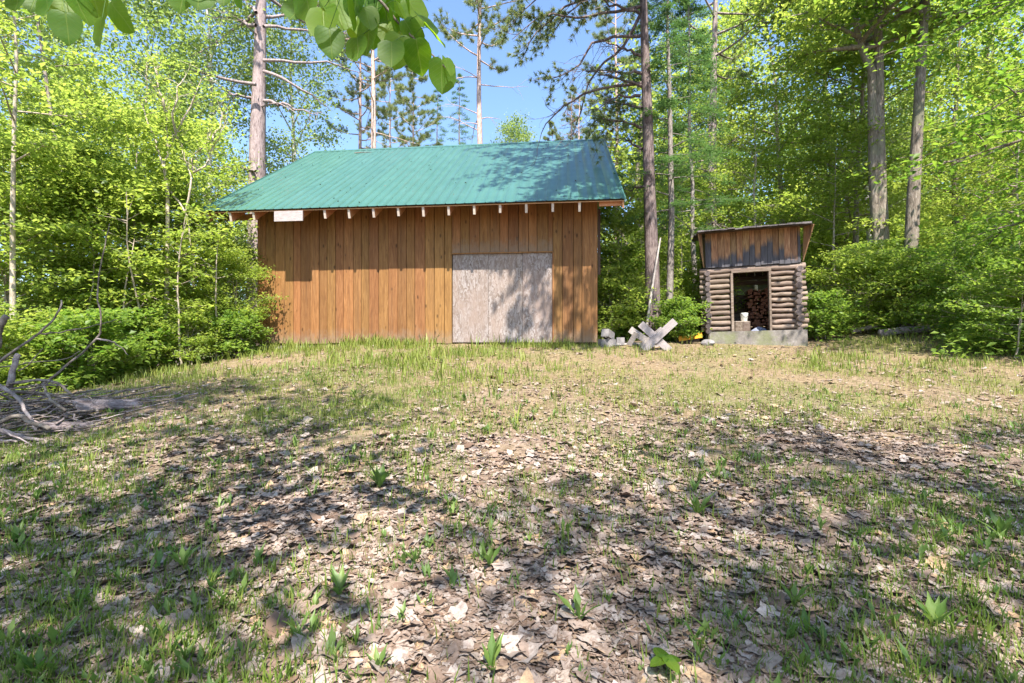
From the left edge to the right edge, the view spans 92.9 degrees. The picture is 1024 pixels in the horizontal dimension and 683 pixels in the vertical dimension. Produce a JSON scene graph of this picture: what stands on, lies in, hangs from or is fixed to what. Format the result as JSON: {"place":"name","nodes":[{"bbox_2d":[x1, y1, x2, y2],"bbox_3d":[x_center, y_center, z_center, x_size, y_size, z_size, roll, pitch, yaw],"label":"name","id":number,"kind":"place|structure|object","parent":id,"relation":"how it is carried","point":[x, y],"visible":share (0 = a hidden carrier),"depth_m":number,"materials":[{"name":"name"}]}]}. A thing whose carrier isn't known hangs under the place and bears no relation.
{"place":"outdoors","nodes":[
{"label":"outdoors","id":0,"kind":"place"},
{"bbox_2d":[0,359,469,498],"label":"grass","id":1,"kind":"structure","parent":0,"point":[105,436],"depth_m":5.00,"materials":[{"name":"green plant"}]},
{"bbox_2d":[0,254,1023,682],"bbox_3d":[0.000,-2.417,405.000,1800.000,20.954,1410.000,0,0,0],"label":"ground","id":2,"kind":"structure","parent":0,"point":[780,376],"depth_m":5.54,"materials":[{"name":"green plant"}]},
{"bbox_2d":[0,300,60,395],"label":"shrub","id":3,"kind":"object","parent":2,"relation":"on","point":[9,337],"visible":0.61,"depth_m":8.68,"materials":[{"name":"green plant"}]},
{"bbox_2d":[30,609,85,644],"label":"weed plant","id":4,"kind":"object","parent":2,"relation":"on","point":[52,633],"visible":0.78,"depth_m":2.07,"materials":[{"name":"green plant"}]},
{"bbox_2d":[0,304,119,391],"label":"shrub","id":5,"kind":"object","parent":2,"relation":"on","point":[45,313],"visible":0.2,"depth_m":9.25,"materials":[{"name":"green plant"}]},
{"bbox_2d":[0,1,122,311],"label":"poplar tree","id":6,"kind":"object","parent":2,"relation":"on","point":[20,24],"visible":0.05,"depth_m":17.29,"materials":[{"name":"green plant"}]},
{"bbox_2d":[0,12,134,314],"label":"maple sapling","id":7,"kind":"object","parent":2,"relation":"on","point":[78,90],"visible":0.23,"depth_m":13.96,"materials":[{"name":"green plant"}]},
{"bbox_2d":[0,132,136,400],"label":"maple sapling","id":8,"kind":"object","parent":2,"relation":"on","point":[27,186],"visible":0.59,"depth_m":10.43,"materials":[{"name":"green plant"}]},
{"bbox_2d":[0,8,145,308],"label":"poplar tree","id":9,"kind":"object","parent":2,"relation":"on","point":[77,46],"visible":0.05,"depth_m":20.03,"materials":[{"name":"green plant"}]},
{"bbox_2d":[0,0,172,394],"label":"maple sapling","id":10,"kind":"object","parent":2,"relation":"on","point":[30,147],"visible":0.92,"depth_m":9.59,"materials":[{"name":"green plant"}]},
{"bbox_2d":[18,305,160,389],"bbox_3d":[-8.182,0.096,9.531,2.132,1.684,2.361,0,0,-22],"label":"shrub","id":11,"kind":"object","parent":2,"relation":"on","point":[102,351],"visible":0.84,"depth_m":9.19,"materials":[{"name":"green plant"}]},
{"bbox_2d":[35,226,143,370],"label":"maple sapling","id":12,"kind":"object","parent":2,"relation":"on","point":[94,267],"visible":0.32,"depth_m":10.95,"materials":[{"name":"green plant"}]},
{"bbox_2d":[0,67,181,386],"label":"maple tree","id":13,"kind":"object","parent":2,"relation":"on","point":[28,96],"visible":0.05,"depth_m":14.91,"materials":[{"name":"green plant"}]},
{"bbox_2d":[0,97,189,358],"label":"maple sapling","id":14,"kind":"object","parent":2,"relation":"on","point":[24,118],"visible":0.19,"depth_m":11.06,"materials":[{"name":"green plant"}]},
{"bbox_2d":[0,224,198,448],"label":"brush pile","id":15,"kind":"object","parent":2,"relation":"on","point":[22,406],"visible":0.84,"depth_m":5.90,"materials":[{"name":"grey plant"}]},
{"bbox_2d":[65,399,142,409],"bbox_3d":[-4.990,0.762,6.000,0.288,0.094,0.826,24,0,14],"label":"bark slab","id":16,"kind":"object","parent":2,"relation":"on","point":[83,404],"depth_m":5.91,"materials":[{"name":"grey wood"}]},
{"bbox_2d":[0,125,217,373],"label":"maple sapling","id":17,"kind":"object","parent":2,"relation":"on","point":[76,243],"visible":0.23,"depth_m":11.32,"materials":[{"name":"green plant"}]},
{"bbox_2d":[81,222,166,360],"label":"maple sapling","id":18,"kind":"object","parent":2,"relation":"on","point":[146,294],"visible":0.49,"depth_m":11.12,"materials":[{"name":"green plant"}]},
{"bbox_2d":[75,184,173,368],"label":"maple sapling","id":19,"kind":"object","parent":2,"relation":"on","point":[124,190],"visible":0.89,"depth_m":10.63,"materials":[{"name":"green plant"}]},
{"bbox_2d":[0,67,251,377],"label":"maple tree","id":20,"kind":"object","parent":2,"relation":"on","point":[101,82],"visible":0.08,"depth_m":16.19,"materials":[{"name":"green plant"}]},
{"bbox_2d":[18,0,235,359],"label":"poplar tree","id":21,"kind":"object","parent":2,"relation":"on","point":[149,14],"visible":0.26,"depth_m":18.48,"materials":[{"name":"green plant"}]},
{"bbox_2d":[0,94,253,375],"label":"maple sapling","id":22,"kind":"object","parent":2,"relation":"on","point":[137,157],"visible":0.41,"depth_m":11.36,"materials":[{"name":"green plant"}]},
{"bbox_2d":[0,348,267,401],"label":"grass","id":23,"kind":"structure","parent":2,"relation":"on","point":[159,377],"depth_m":9.06,"materials":[{"name":"green plant"}]},
{"bbox_2d":[85,305,193,375],"bbox_3d":[-8.510,0.015,10.939,2.132,1.684,2.361,0,0,35],"label":"shrub","id":24,"kind":"object","parent":2,"relation":"on","point":[154,362],"visible":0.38,"depth_m":10.87,"materials":[{"name":"green plant"}]},
{"bbox_2d":[38,158,258,364],"bbox_3d":[-8.774,-1.873,12.341,4.669,5.340,4.456,0,0,-17],"label":"maple sapling","id":25,"kind":"object","parent":2,"relation":"on","point":[178,178],"visible":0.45,"depth_m":11.68,"materials":[{"name":"green plant"}]},
{"bbox_2d":[96,46,247,364],"bbox_3d":[-17.808,-6.176,25.965,7.922,19.710,8.202,0,0,-11],"label":"poplar tree","id":26,"kind":"object","parent":2,"relation":"on","point":[199,78],"visible":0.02,"depth_m":26.04,"materials":[{"name":"green plant"}]},
{"bbox_2d":[108,43,247,357],"bbox_3d":[-7.961,-3.242,11.718,3.114,7.969,1.913,0,0,0],"label":"scrub tree","id":27,"kind":"object","parent":2,"relation":"on","point":[174,129],"visible":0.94,"depth_m":11.69,"materials":[{"name":"green plant"}]},
{"bbox_2d":[99,105,259,349],"bbox_3d":[-10.637,-3.133,16.448,6.389,8.854,6.151,0,0,-36],"label":"maple sapling","id":28,"kind":"object","parent":2,"relation":"on","point":[221,173],"visible":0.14,"depth_m":16.55,"materials":[{"name":"green plant"}]},
{"bbox_2d":[131,203,231,364],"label":"maple sapling","id":29,"kind":"object","parent":2,"relation":"on","point":[171,284],"visible":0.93,"depth_m":11.12,"materials":[{"name":"green plant"}]},
{"bbox_2d":[138,297,228,365],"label":"shrub","id":30,"kind":"object","parent":2,"relation":"on","point":[194,319],"visible":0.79,"depth_m":11.33,"materials":[{"name":"green plant"}]},
{"bbox_2d":[113,0,298,355],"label":"poplar tree","id":31,"kind":"object","parent":2,"relation":"on","point":[206,37],"visible":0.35,"depth_m":20.11,"materials":[{"name":"green plant"}]},
{"bbox_2d":[72,0,359,345],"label":"pine tree","id":32,"kind":"object","parent":2,"relation":"on","point":[259,101],"visible":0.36,"depth_m":19.76,"materials":[{"name":"brown plant"}]},
{"bbox_2d":[183,220,250,359],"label":"maple sapling","id":33,"kind":"object","parent":2,"relation":"on","point":[226,275],"visible":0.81,"depth_m":11.65,"materials":[{"name":"green plant"}]},
{"bbox_2d":[4,0,455,93],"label":"basswood tree","id":34,"kind":"object","parent":2,"relation":"on","point":[384,30],"visible":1,"depth_m":1.90,"materials":[{"name":"green plant"}]},
{"bbox_2d":[174,238,288,354],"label":"maple sapling","id":35,"kind":"object","parent":2,"relation":"on","point":[241,262],"visible":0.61,"depth_m":12.27,"materials":[{"name":"green plant"}]},
{"bbox_2d":[200,307,278,356],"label":"shrub","id":36,"kind":"object","parent":2,"relation":"on","point":[235,324],"visible":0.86,"depth_m":11.77,"materials":[{"name":"green plant"}]},
{"bbox_2d":[219,0,364,258],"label":"poplar tree","id":37,"kind":"object","parent":2,"relation":"on","point":[288,151],"visible":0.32,"depth_m":22.57,"materials":[{"name":"green plant"}]},
{"bbox_2d":[324,563,350,594],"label":"weed plant","id":38,"kind":"object","parent":2,"relation":"on","point":[339,579],"visible":0.85,"depth_m":2.45,"materials":[{"name":"green plant"}]},
{"bbox_2d":[312,27,410,148],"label":"red pine","id":39,"kind":"object","parent":2,"relation":"on","point":[358,85],"visible":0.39,"depth_m":27.02,"materials":[{"name":"green plant"}]},
{"bbox_2d":[328,0,427,148],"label":"red pine","id":40,"kind":"object","parent":2,"relation":"on","point":[374,75],"visible":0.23,"depth_m":25.24,"materials":[{"name":"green plant"}]},
{"bbox_2d":[366,461,393,487],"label":"weed plant","id":41,"kind":"object","parent":2,"relation":"on","point":[379,477],"visible":0.97,"depth_m":3.69,"materials":[{"name":"green plant"}]},
{"bbox_2d":[353,71,421,148],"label":"young pine","id":42,"kind":"object","parent":2,"relation":"on","point":[382,85],"visible":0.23,"depth_m":39.91,"materials":[{"name":"green plant"}]},
{"bbox_2d":[197,138,625,347],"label":"barn","id":43,"kind":"structure","parent":2,"relation":"on","point":[431,252],"depth_m":12.49,"materials":[{"name":"brown wood"}]},
{"bbox_2d":[453,254,487,341],"bbox_3d":[-1.056,-1.097,12.358,0.912,2.235,0.020,0,0,6],"label":"door panel","id":44,"kind":"structure","parent":43,"relation":"in","point":[470,271],"depth_m":12.35,"materials":[{"name":"beige wood"}]},
{"bbox_2d":[488,253,521,341],"bbox_3d":[-0.167,-1.097,12.266,0.864,2.235,0.020,0,0,6],"label":"door panel","id":45,"kind":"structure","parent":43,"relation":"in","point":[504,270],"depth_m":12.26,"materials":[{"name":"beige wood"}]},
{"bbox_2d":[523,253,551,341],"bbox_3d":[0.637,-1.097,12.174,0.742,2.235,0.020,0,0,6],"label":"door panel","id":46,"kind":"structure","parent":43,"relation":"in","point":[537,267],"depth_m":12.16,"materials":[{"name":"beige wood"}]},
{"bbox_2d":[381,65,444,147],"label":"young pine","id":47,"kind":"object","parent":2,"relation":"on","point":[406,103],"visible":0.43,"depth_m":33.32,"materials":[{"name":"green plant"}]},
{"bbox_2d":[251,333,600,354],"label":"grass","id":48,"kind":"structure","parent":2,"relation":"on","point":[268,348],"depth_m":12.02,"materials":[{"name":"green plant"}]},
{"bbox_2d":[156,334,744,483],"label":"grass","id":49,"kind":"structure","parent":2,"relation":"on","point":[369,357],"depth_m":9.80,"materials":[{"name":"green plant"}]},
{"bbox_2d":[446,73,475,144],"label":"spruce","id":50,"kind":"object","parent":2,"relation":"on","point":[458,109],"visible":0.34,"depth_m":36.60,"materials":[{"name":"green plant"}]},
{"bbox_2d":[433,0,528,143],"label":"red pine","id":51,"kind":"object","parent":2,"relation":"on","point":[456,33],"visible":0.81,"depth_m":25.92,"materials":[{"name":"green plant"}]},
{"bbox_2d":[478,627,503,671],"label":"weed plant","id":52,"kind":"object","parent":2,"relation":"on","point":[493,647],"visible":0.94,"depth_m":1.97,"materials":[{"name":"green plant"}]},
{"bbox_2d":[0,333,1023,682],"bbox_3d":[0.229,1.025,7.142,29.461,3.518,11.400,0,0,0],"label":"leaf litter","id":53,"kind":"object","parent":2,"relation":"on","point":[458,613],"visible":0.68,"depth_m":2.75,"materials":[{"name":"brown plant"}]},
{"bbox_2d":[0,354,1023,682],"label":"weeds","id":54,"kind":"object","parent":2,"relation":"on","point":[158,556],"visible":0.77,"depth_m":2.62,"materials":[{"name":"green plant"}]},
{"bbox_2d":[0,282,1023,399],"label":"undergrowth","id":55,"kind":"object","parent":2,"relation":"on","point":[977,339],"visible":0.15,"depth_m":10.54,"materials":[{"name":"green plant"}]},
{"bbox_2d":[490,110,542,142],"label":"deciduous tree","id":56,"kind":"object","parent":2,"relation":"on","point":[516,133],"visible":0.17,"depth_m":32.50,"materials":[{"name":"green plant"}]},
{"bbox_2d":[483,0,660,336],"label":"pine tree","id":57,"kind":"object","parent":2,"relation":"on","point":[650,222],"visible":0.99,"depth_m":13.57,"materials":[{"name":"green plant"}]},
{"bbox_2d":[552,584,600,619],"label":"weed plant","id":58,"kind":"object","parent":2,"relation":"on","point":[577,599],"visible":0.9,"depth_m":2.24,"materials":[{"name":"green plant"}]},
{"bbox_2d":[553,86,607,237],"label":"young pine","id":59,"kind":"object","parent":2,"relation":"on","point":[574,116],"visible":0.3,"depth_m":32.66,"materials":[{"name":"green plant"}]},
{"bbox_2d":[578,0,661,247],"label":"young pine","id":60,"kind":"object","parent":2,"relation":"on","point":[603,22],"visible":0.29,"depth_m":26.47,"materials":[{"name":"green plant"}]},
{"bbox_2d":[597,260,658,337],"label":"shrub","id":61,"kind":"object","parent":2,"relation":"on","point":[609,284],"visible":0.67,"depth_m":13.27,"materials":[{"name":"green plant"}]},
{"bbox_2d":[233,331,1023,436],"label":"grass","id":62,"kind":"structure","parent":2,"relation":"on","point":[678,396],"depth_m":6.87,"materials":[{"name":"green plant"}]},
{"bbox_2d":[597,241,665,336],"bbox_3d":[3.542,-1.549,15.509,2.819,2.969,3.291,0,0,39],"label":"shrub","id":63,"kind":"object","parent":2,"relation":"on","point":[606,253],"visible":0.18,"depth_m":15.05,"materials":[{"name":"green plant"}]},
{"bbox_2d":[606,287,674,339],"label":"shrub","id":64,"kind":"object","parent":2,"relation":"on","point":[642,304],"visible":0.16,"depth_m":13.93,"materials":[{"name":"green plant"}]},
{"bbox_2d":[597,184,691,326],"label":"maple sapling","id":65,"kind":"object","parent":2,"relation":"on","point":[609,215],"visible":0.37,"depth_m":16.01,"materials":[{"name":"green plant"}]},
{"bbox_2d":[627,318,677,350],"bbox_3d":[3.318,-0.137,11.573,1.114,0.804,0.510,0,0,7],"label":"sawbuck","id":66,"kind":"object","parent":2,"relation":"on","point":[656,336],"visible":0.83,"depth_m":11.35,"materials":[{"name":"grey wood"}]},
{"bbox_2d":[650,647,681,676],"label":"seedling","id":67,"kind":"object","parent":2,"relation":"on","point":[662,657],"visible":0.98,"depth_m":1.90,"materials":[{"name":"green plant"}]},
{"bbox_2d":[613,0,735,340],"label":"hemlock","id":68,"kind":"object","parent":2,"relation":"on","point":[668,101],"visible":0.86,"depth_m":13.93,"materials":[{"name":"green plant"}]},
{"bbox_2d":[641,294,714,341],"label":"shrub","id":69,"kind":"object","parent":2,"relation":"on","point":[681,313],"visible":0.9,"depth_m":12.73,"materials":[{"name":"green plant"}]},
{"bbox_2d":[624,159,749,304],"bbox_3d":[6.175,-3.647,18.019,4.434,6.536,4.927,0,0,41],"label":"maple sapling","id":70,"kind":"object","parent":2,"relation":"on","point":[708,215],"visible":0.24,"depth_m":17.57,"materials":[{"name":"green plant"}]},
{"bbox_2d":[631,0,759,297],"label":"hemlock","id":71,"kind":"object","parent":2,"relation":"on","point":[695,10],"visible":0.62,"depth_m":16.39,"materials":[{"name":"green plant"}]},
{"bbox_2d":[660,258,746,334],"bbox_3d":[5.614,-1.226,14.319,2.984,2.435,2.646,0,0,5],"label":"shrub","id":72,"kind":"object","parent":2,"relation":"on","point":[689,285],"visible":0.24,"depth_m":14.11,"materials":[{"name":"green plant"}]},
{"bbox_2d":[650,0,791,295],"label":"pine tree","id":73,"kind":"object","parent":2,"relation":"on","point":[723,57],"visible":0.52,"depth_m":18.40,"materials":[{"name":"green plant"}]},
{"bbox_2d":[639,2,805,225],"bbox_3d":[12.241,-11.098,28.172,9.067,16.107,9.510,0,0,-10],"label":"maple tree","id":74,"kind":"object","parent":2,"relation":"on","point":[725,35],"visible":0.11,"depth_m":26.69,"materials":[{"name":"green plant"}]},
{"bbox_2d":[692,221,813,345],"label":"log shed","id":75,"kind":"structure","parent":2,"relation":"on","point":[772,253],"depth_m":12.54,"materials":[{"name":"wood"}]},
{"bbox_2d":[744,288,785,329],"bbox_3d":[7.115,-0.879,13.732,1.016,1.268,0.707,-1,0,17],"label":"firewood stack","id":76,"kind":"object","parent":75,"relation":"on","point":[761,307],"visible":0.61,"depth_m":13.53,"materials":[{"name":"brown wood"}]},
{"bbox_2d":[674,64,867,303],"bbox_3d":[9.701,-5.697,19.128,6.536,9.407,6.789,0,0,8],"label":"maple sapling","id":77,"kind":"object","parent":2,"relation":"on","point":[753,173],"visible":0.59,"depth_m":18.23,"materials":[{"name":"green plant"}]},
{"bbox_2d":[676,0,887,223],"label":"maple tree","id":78,"kind":"object","parent":2,"relation":"on","point":[734,20],"visible":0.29,"depth_m":22.62,"materials":[{"name":"green plant"}]},
{"bbox_2d":[580,5,1023,317],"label":"background wood","id":79,"kind":"object","parent":2,"relation":"on","point":[936,219],"visible":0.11,"depth_m":25.30,"materials":[{"name":"green plant"}]},
{"bbox_2d":[782,287,866,338],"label":"shrub","id":80,"kind":"object","parent":2,"relation":"on","point":[824,313],"visible":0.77,"depth_m":12.62,"materials":[{"name":"green plant"}]},
{"bbox_2d":[750,112,944,294],"bbox_3d":[11.460,-4.562,17.602,5.543,7.353,4.988,0,0,2],"label":"maple sapling","id":81,"kind":"object","parent":2,"relation":"on","point":[845,141],"visible":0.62,"depth_m":17.19,"materials":[{"name":"green plant"}]},
{"bbox_2d":[716,0,991,304],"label":"maple tree","id":82,"kind":"object","parent":2,"relation":"on","point":[875,83],"visible":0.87,"depth_m":15.91,"materials":[{"name":"green plant"}]},
{"bbox_2d":[785,1,948,293],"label":"maple tree","id":83,"kind":"object","parent":2,"relation":"on","point":[903,200],"visible":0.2,"depth_m":19.90,"materials":[{"name":"green plant"}]},
{"bbox_2d":[741,0,1001,297],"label":"maple tree","id":84,"kind":"object","parent":2,"relation":"on","point":[898,153],"visible":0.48,"depth_m":18.00,"materials":[{"name":"green plant"}]},
{"bbox_2d":[748,0,1000,279],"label":"maple tree","id":85,"kind":"object","parent":2,"relation":"on","point":[847,236],"visible":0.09,"depth_m":24.01,"materials":[{"name":"green plant"}]},
{"bbox_2d":[809,235,941,332],"bbox_3d":[9.746,-1.509,13.268,2.812,2.587,3.170,0,0,29],"label":"shrub","id":86,"kind":"object","parent":2,"relation":"on","point":[855,265],"visible":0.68,"depth_m":13.05,"materials":[{"name":"green plant"}]},
{"bbox_2d":[832,238,920,310],"bbox_3d":[11.627,-1.891,15.200,2.643,2.783,3.085,0,0,19],"label":"shrub","id":87,"kind":"object","parent":2,"relation":"on","point":[898,242],"visible":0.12,"depth_m":15.22,"materials":[{"name":"green plant"}]},
{"bbox_2d":[837,252,954,328],"bbox_3d":[10.323,-1.243,12.775,2.611,2.130,2.316,0,0,-12],"label":"shrub","id":88,"kind":"object","parent":2,"relation":"on","point":[895,308],"visible":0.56,"depth_m":12.46,"materials":[{"name":"green plant"}]},
{"bbox_2d":[780,0,1023,323],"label":"maple tree","id":89,"kind":"object","parent":2,"relation":"on","point":[912,213],"visible":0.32,"depth_m":14.95,"materials":[{"name":"green plant"}]},
{"bbox_2d":[797,325,1023,371],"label":"grass","id":90,"kind":"structure","parent":2,"relation":"on","point":[814,359],"depth_m":9.72,"materials":[{"name":"green plant"}]},
{"bbox_2d":[877,325,960,337],"bbox_3d":[10.205,-0.251,12.150,1.869,0.308,0.243,0,0,12],"label":"fallen log","id":91,"kind":"object","parent":2,"relation":"on","point":[903,328],"visible":0.52,"depth_m":12.18,"materials":[{"name":"brown wood"}]},
{"bbox_2d":[834,0,1023,276],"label":"maple tree","id":92,"kind":"object","parent":2,"relation":"on","point":[990,125],"visible":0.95,"depth_m":10.44,"materials":[{"name":"green plant"}]},
{"bbox_2d":[882,242,981,324],"bbox_3d":[11.181,-1.432,12.901,2.114,2.226,2.468,0,0,22],"label":"shrub","id":93,"kind":"object","parent":2,"relation":"on","point":[925,252],"visible":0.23,"depth_m":12.58,"materials":[{"name":"green plant"}]},
{"bbox_2d":[909,591,956,626],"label":"weed plant","id":94,"kind":"object","parent":2,"relation":"on","point":[938,608],"visible":0.81,"depth_m":2.20,"materials":[{"name":"green plant"}]},
{"bbox_2d":[846,1,1023,272],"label":"maple tree","id":95,"kind":"object","parent":2,"relation":"on","point":[941,99],"visible":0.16,"depth_m":19.32,"materials":[{"name":"green plant"}]},
{"bbox_2d":[888,0,1023,269],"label":"maple tree","id":96,"kind":"object","parent":2,"relation":"on","point":[987,54],"visible":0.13,"depth_m":22.82,"materials":[{"name":"green plant"}]},
{"bbox_2d":[900,239,1023,338],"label":"shrub","id":97,"kind":"object","parent":2,"relation":"on","point":[949,264],"visible":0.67,"depth_m":11.15,"materials":[{"name":"green plant"}]},
{"bbox_2d":[910,209,1023,317],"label":"shrub","id":98,"kind":"object","parent":2,"relation":"on","point":[977,239],"visible":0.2,"depth_m":13.43,"materials":[{"name":"green plant"}]},
{"bbox_2d":[915,0,1023,265],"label":"maple tree","id":99,"kind":"object","parent":2,"relation":"on","point":[1017,53],"visible":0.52,"depth_m":14.17,"materials":[{"name":"green plant"}]},
{"bbox_2d":[922,57,1023,284],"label":"maple sapling","id":100,"kind":"object","parent":2,"relation":"on","point":[970,168],"visible":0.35,"depth_m":15.11,"materials":[{"name":"green plant"}]},
{"bbox_2d":[922,121,1023,282],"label":"maple sapling","id":101,"kind":"object","parent":2,"relation":"on","point":[968,172],"visible":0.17,"depth_m":17.98,"materials":[{"name":"green plant"}]},
{"bbox_2d":[934,243,1023,357],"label":"shrub","id":102,"kind":"object","parent":2,"relation":"on","point":[1011,268],"visible":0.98,"depth_m":9.54,"materials":[{"name":"green plant"}]},
{"bbox_2d":[970,227,1023,328],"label":"shrub","id":103,"kind":"object","parent":2,"relation":"on","point":[1021,257],"visible":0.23,"depth_m":10.60,"materials":[{"name":"green plant"}]},
{"bbox_2d":[974,507,1023,532],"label":"weed plant","id":104,"kind":"object","parent":2,"relation":"on","point":[1000,523],"visible":0.73,"depth_m":2.96,"materials":[{"name":"green plant"}]},
{"bbox_2d":[0,0,1023,334],"label":"sky","id":105,"kind":"structure","parent":0,"point":[497,102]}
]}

